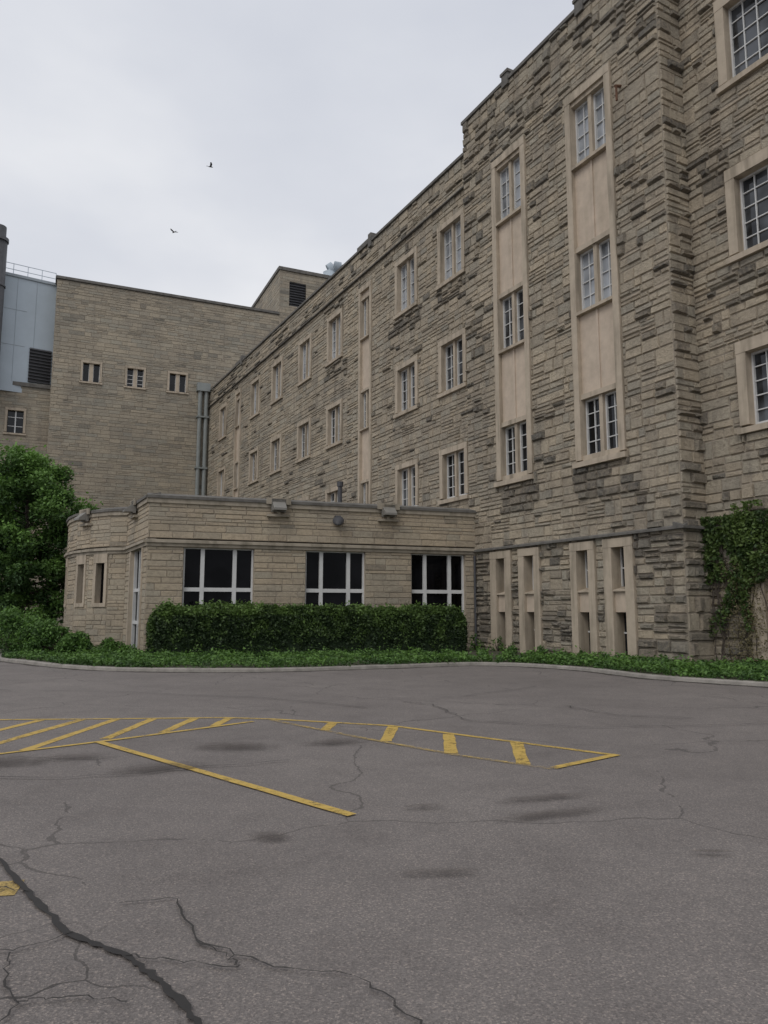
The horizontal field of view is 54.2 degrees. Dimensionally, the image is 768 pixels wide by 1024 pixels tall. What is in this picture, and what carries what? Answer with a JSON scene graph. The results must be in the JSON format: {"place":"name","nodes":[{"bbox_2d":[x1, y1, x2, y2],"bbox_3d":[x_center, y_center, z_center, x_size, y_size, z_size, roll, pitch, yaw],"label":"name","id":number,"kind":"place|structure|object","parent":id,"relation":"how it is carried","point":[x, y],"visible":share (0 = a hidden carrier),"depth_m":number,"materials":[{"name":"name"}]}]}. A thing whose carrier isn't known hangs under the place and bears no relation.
{"place":"outdoors","nodes":[
{"label":"outdoors","id":0,"kind":"place"},
{"bbox_2d":[0,224,8,347],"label":"exhaust stack","id":1,"kind":"object","parent":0,"point":[4,241],"visible":1,"depth_m":66.34,"materials":[{"name":"metal"}]},
{"bbox_2d":[254,270,279,311],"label":"penthouse side stones","id":2,"kind":"object","parent":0,"point":[273,297],"visible":0.47,"depth_m":80.11,"materials":[{"name":"beige stone"}]},
{"bbox_2d":[0,0,573,306],"label":"sky","id":3,"kind":"structure","parent":0,"point":[317,122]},
{"bbox_2d":[0,650,767,1023],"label":"asphalt parking lot","id":4,"kind":"structure","parent":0,"point":[434,886],"depth_m":5.07,"materials":[{"name":"grey asphalt"}]},
{"bbox_2d":[47,293,56,446],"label":"side stones","id":5,"kind":"object","parent":4,"relation":"on","point":[52,362],"visible":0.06,"depth_m":67.72,"materials":[{"name":"stone"}]},
{"bbox_2d":[38,279,279,626],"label":"front stones","id":6,"kind":"object","parent":4,"relation":"on","point":[174,481],"visible":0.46,"depth_m":70.23,"materials":[{"name":"stone"}]},
{"bbox_2d":[194,382,210,495],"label":"downpipes","id":7,"kind":"object","parent":4,"relation":"on","point":[205,388],"visible":0.48,"depth_m":71.96,"materials":[{"name":"metal"}]},
{"bbox_2d":[0,717,617,895],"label":"yellow parking markings","id":8,"kind":"object","parent":4,"relation":"on","point":[519,752],"visible":1,"depth_m":9.03,"materials":[{"name":"paint"}]},
{"bbox_2d":[1,740,716,872],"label":"oil stains","id":9,"kind":"object","parent":4,"relation":"on","point":[277,835],"visible":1,"depth_m":7.53,"materials":[{"name":"grey"}]},
{"bbox_2d":[0,653,767,686],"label":"kerb","id":10,"kind":"structure","parent":4,"relation":"on","point":[590,669],"depth_m":20.04,"materials":[{"name":"concrete"}]},
{"bbox_2d":[0,652,767,687],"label":"gutter dirt","id":11,"kind":"structure","parent":4,"relation":"on","point":[439,666],"depth_m":19.53,"materials":[{"name":"brown soil"}]},
{"bbox_2d":[0,686,767,1023],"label":"pavement cracks","id":12,"kind":"object","parent":4,"relation":"on","point":[168,990],"visible":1,"depth_m":3.49,"materials":[{"name":"asphalt"}]},
{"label":"side mortar","id":13,"kind":"object","parent":4,"relation":"on","visible":0},
{"bbox_2d":[0,386,50,578],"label":"block mortar","id":14,"kind":"object","parent":13,"relation":"attached to","point":[27,417],"visible":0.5,"depth_m":67.51,"materials":[{"name":"grey concrete"}]},
{"bbox_2d":[40,279,278,625],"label":"wall","id":15,"kind":"structure","parent":13,"relation":"attached to","point":[133,464],"depth_m":70.33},
{"bbox_2d":[3,360,188,518],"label":"window surrounds","id":16,"kind":"object","parent":15,"relation":"attached to","point":[135,368],"visible":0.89,"depth_m":69.87,"materials":[{"name":"beige stone"}]},
{"bbox_2d":[8,363,185,502],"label":"window frames","id":17,"kind":"structure","parent":16,"relation":"in","point":[15,426],"depth_m":69.50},
{"bbox_2d":[7,364,184,507],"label":"window glass","id":18,"kind":"object","parent":17,"relation":"in","point":[11,421],"visible":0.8,"depth_m":69.31,"materials":[{"name":"black glass"}]},
{"bbox_2d":[12,266,330,388],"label":"copings","id":19,"kind":"object","parent":15,"relation":"on","point":[43,386],"visible":0.61,"depth_m":73.30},
{"bbox_2d":[0,275,56,392],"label":"wall panels","id":20,"kind":"object","parent":19,"relation":"attached to","point":[42,322],"visible":0.4,"depth_m":68.13,"materials":[{"name":"metal"}]},
{"bbox_2d":[1,272,56,380],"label":"panel joints","id":21,"kind":"object","parent":20,"relation":"attached to","point":[30,278],"visible":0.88,"depth_m":68.53,"materials":[{"name":"grey metal"}]},
{"bbox_2d":[28,348,51,384],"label":"louvre vent","id":22,"kind":"object","parent":20,"relation":"attached to","point":[39,369],"visible":1,"depth_m":68.45,"materials":[{"name":"metal"}]},
{"bbox_2d":[6,262,56,282],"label":"roof railing","id":23,"kind":"object","parent":19,"relation":"attached to","point":[31,273],"visible":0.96,"depth_m":69.28,"materials":[{"name":"metal"}]},
{"bbox_2d":[279,270,326,323],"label":"penthouse front stones","id":24,"kind":"object","parent":19,"relation":"on","point":[296,280],"visible":0.25,"depth_m":77.97,"materials":[{"name":"beige stone"}]},
{"bbox_2d":[289,282,305,306],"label":"louvre vent","id":25,"kind":"object","parent":24,"relation":"attached to","point":[297,295],"visible":0.85,"depth_m":78.36,"materials":[{"name":"metal"}]},
{"bbox_2d":[279,270,325,318],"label":"penthouse front mortar","id":26,"kind":"object","parent":24,"relation":"attached to","point":[288,291],"visible":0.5,"depth_m":77.91,"materials":[{"name":"grey concrete"}]},
{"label":"roofs","id":27,"kind":"object","parent":19,"relation":"attached to","visible":0},
{"bbox_2d":[323,261,341,274],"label":"roof exhaust duct","id":28,"kind":"object","parent":27,"relation":"on","point":[333,268],"visible":0.5,"depth_m":80.28,"materials":[{"name":"metal"}]},
{"bbox_2d":[0,635,767,681],"bbox_3d":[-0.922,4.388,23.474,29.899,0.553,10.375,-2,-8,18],"label":"groundcover plants","id":29,"kind":"object","parent":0,"point":[747,669],"visible":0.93,"depth_m":21.51,"materials":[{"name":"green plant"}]},
{"bbox_2d":[0,604,48,651],"bbox_3d":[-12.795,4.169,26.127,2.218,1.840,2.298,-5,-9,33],"label":"shrub","id":30,"kind":"object","parent":29,"relation":"on","point":[11,618],"visible":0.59,"depth_m":26.02,"materials":[{"name":"green plant"}]},
{"bbox_2d":[0,386,50,614],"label":"block stones","id":31,"kind":"object","parent":29,"relation":"on","point":[32,415],"visible":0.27,"depth_m":67.47,"materials":[{"name":"stone"}]},
{"bbox_2d":[16,617,69,653],"bbox_3d":[-11.726,4.293,25.852,1.970,1.578,1.954,-2,-8,16],"label":"shrub","id":32,"kind":"object","parent":29,"relation":"on","point":[48,631],"visible":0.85,"depth_m":25.43,"materials":[{"name":"green plant"}]},
{"bbox_2d":[0,438,103,624],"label":"leafy tree","id":33,"kind":"object","parent":29,"relation":"on","point":[31,482],"visible":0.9,"depth_m":36.73,"materials":[{"name":"green plant"}]},
{"bbox_2d":[54,630,93,654],"bbox_3d":[-10.477,4.479,25.310,1.408,1.032,1.432,0,-7,0],"label":"shrub","id":34,"kind":"object","parent":29,"relation":"on","point":[71,641],"visible":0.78,"depth_m":25.01,"materials":[{"name":"green plant"}]},
{"bbox_2d":[99,637,129,653],"bbox_3d":[-9.209,4.680,25.599,1.077,0.868,1.119,0,-7,0],"label":"shrub","id":35,"kind":"object","parent":29,"relation":"on","point":[107,643],"visible":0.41,"depth_m":25.48,"materials":[{"name":"green plant"}]},
{"bbox_2d":[63,481,477,651],"bbox_3d":[-5.111,2.925,35.719,18.894,7.100,16.058,3,-8,-19],"label":"single storey annex","id":36,"kind":"object","parent":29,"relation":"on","point":[188,550],"visible":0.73,"depth_m":28.78,"materials":[{"name":"stone"}]},
{"bbox_2d":[74,508,91,526],"bbox_3d":[-12.432,0.225,30.977,0.520,0.700,0.920,7,-11,-45],"label":"floodlight","id":37,"kind":"object","parent":36,"relation":"attached to","point":[83,516],"visible":1,"depth_m":30.85,"materials":[{"name":"grey metal"}]},
{"bbox_2d":[123,498,138,519],"bbox_3d":[-9.563,-0.117,28.378,0.520,0.700,0.920,4,-8,-28],"label":"floodlight","id":38,"kind":"object","parent":36,"relation":"attached to","point":[131,509],"visible":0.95,"depth_m":28.17,"materials":[{"name":"grey metal"}]},
{"bbox_2d":[266,497,290,517],"bbox_3d":[-3.894,-0.182,27.880,0.920,0.700,0.520,3,-8,-19],"label":"floodlight","id":39,"kind":"object","parent":36,"relation":"attached to","point":[278,505],"visible":1,"depth_m":27.85,"materials":[{"name":"grey metal"}]},
{"bbox_2d":[100,549,461,645],"bbox_3d":[-5.355,3.615,30.064,17.101,3.860,6.649,0,-7,0],"label":"window glass","id":40,"kind":"structure","parent":36,"relation":"in","point":[218,563],"depth_m":28.62,"materials":[{"name":"black glass"}]},
{"bbox_2d":[131,548,463,647],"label":"window frames","id":41,"kind":"structure","parent":36,"relation":"in","point":[201,589],"depth_m":28.57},
{"bbox_2d":[333,515,343,525],"bbox_3d":[-1.741,0.325,28.631,0.442,0.390,0.443,0,-7,0],"label":"wall dome lamp","id":42,"kind":"object","parent":36,"relation":"attached to","point":[338,520],"visible":1,"depth_m":28.48,"materials":[{"name":"metal"}]},
{"bbox_2d":[377,503,399,521],"bbox_3d":[0.204,0.008,29.329,0.920,0.700,0.520,3,-8,-19],"label":"floodlight","id":43,"kind":"object","parent":36,"relation":"attached to","point":[388,510],"visible":1,"depth_m":29.31,"materials":[{"name":"grey metal"}]},
{"bbox_2d":[145,598,467,655],"bbox_3d":[-2.441,4.084,26.653,11.522,1.984,1.983,3,-8,-19],"label":"clipped hedge","id":44,"kind":"object","parent":29,"relation":"on","point":[225,626],"visible":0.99,"depth_m":25.77,"materials":[{"name":"green plant"}]},
{"bbox_2d":[469,634,483,649],"bbox_3d":[3.628,5.190,29.603,0.677,0.806,0.481,-2,-8,14],"label":"weed clump","id":45,"kind":"object","parent":29,"relation":"on","point":[474,647],"visible":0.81,"depth_m":29.56,"materials":[{"name":"green plant"}]},
{"bbox_2d":[488,636,505,650],"bbox_3d":[4.331,5.149,28.623,0.741,0.842,0.605,5,-9,-35],"label":"weed clump","id":46,"kind":"object","parent":29,"relation":"on","point":[498,646],"visible":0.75,"depth_m":28.60,"materials":[{"name":"green plant"}]},
{"bbox_2d":[656,0,714,662],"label":"tower return stones","id":47,"kind":"object","parent":29,"relation":"on","point":[677,189],"visible":0.98,"depth_m":22.71,"materials":[{"name":"grey stone"}]},
{"bbox_2d":[656,2,714,662],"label":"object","id":48,"kind":"object","parent":47,"relation":"attached to","point":[685,386],"visible":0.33,"depth_m":22.37,"materials":[{"name":"grey stone"}]},
{"bbox_2d":[346,158,468,547],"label":"stone wall","id":49,"kind":"structure","parent":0,"point":[419,384],"depth_m":38.48,"materials":[{"name":"grey stone"}]},
{"label":"ground","id":50,"kind":"structure","parent":0,"visible":0},
{"bbox_2d":[206,265,347,502],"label":"stone wall","id":51,"kind":"structure","parent":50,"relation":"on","point":[288,420],"depth_m":53.18,"materials":[{"name":"grey stone"}]},
{"bbox_2d":[462,0,688,660],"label":"tower bay stones","id":52,"kind":"object","parent":50,"relation":"on","point":[579,30],"visible":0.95,"depth_m":26.25,"materials":[{"name":"beige stone"}]},
{"bbox_2d":[208,0,766,551],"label":"copings and string course","id":53,"kind":"object","parent":52,"relation":"attached to","point":[506,74],"visible":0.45,"depth_m":35.63,"materials":[{"name":"beige stone"}]},
{"bbox_2d":[217,0,767,661],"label":"stone window trim","id":54,"kind":"structure","parent":52,"relation":"attached to","point":[529,558],"depth_m":27.22,"materials":[{"name":"beige stone"}]},
{"bbox_2d":[235,150,625,611],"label":"spandrel panels","id":55,"kind":"object","parent":54,"relation":"attached to","point":[596,324],"visible":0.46,"depth_m":26.29,"materials":[{"name":"stone"}]},
{"bbox_2d":[255,90,611,412],"bbox_3d":[-1.032,-8.737,43.342,0.937,8.010,40.394,4,-8,-26],"label":"glass with blinds","id":56,"kind":"object","parent":54,"relation":"on","point":[605,245],"visible":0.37,"depth_m":26.87,"materials":[{"name":"grey glass"}]},
{"bbox_2d":[220,0,767,633],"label":"window frames","id":57,"kind":"structure","parent":54,"relation":"attached to","point":[602,272],"depth_m":26.89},
{"bbox_2d":[223,0,767,655],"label":"glass","id":58,"kind":"object","parent":54,"relation":"on","point":[761,176],"depth_m":22.50,"materials":[{"name":"black glass"}]},
{"bbox_2d":[711,525,767,662],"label":"vines","id":59,"kind":"object","parent":54,"relation":"attached to","point":[724,632],"visible":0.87,"depth_m":21.31,"materials":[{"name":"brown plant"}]},
{"bbox_2d":[709,559,767,661],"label":"dry leaves","id":60,"kind":"object","parent":59,"relation":"attached to","point":[744,633],"visible":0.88,"depth_m":20.61,"materials":[{"name":"plant"}]},
{"bbox_2d":[464,0,689,661],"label":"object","id":61,"kind":"object","parent":52,"relation":"attached to","point":[620,494],"visible":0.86,"depth_m":25.23,"materials":[{"name":"grey stone"}]},
{"bbox_2d":[614,84,621,100],"bbox_3d":[7.772,-13.903,24.881,0.331,0.647,0.099,4,-8,-28],"label":"drain spout","id":62,"kind":"object","parent":52,"relation":"attached to","point":[616,86],"visible":1,"depth_m":24.81,"materials":[{"name":"metal"}]},
{"bbox_2d":[678,0,767,662],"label":"wall stones","id":63,"kind":"object","parent":50,"relation":"on","point":[696,157],"depth_m":22.21,"materials":[{"name":"stone"}]},
{"bbox_2d":[678,0,767,656],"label":"wall mortar","id":64,"kind":"object","parent":63,"relation":"attached to","point":[760,458],"depth_m":22.08,"materials":[{"name":"grey concrete"}]},
{"bbox_2d":[700,499,767,636],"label":"leaves","id":65,"kind":"object","parent":63,"relation":"attached to","point":[737,521],"visible":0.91,"depth_m":20.86,"materials":[{"name":"green plant"}]}
]}

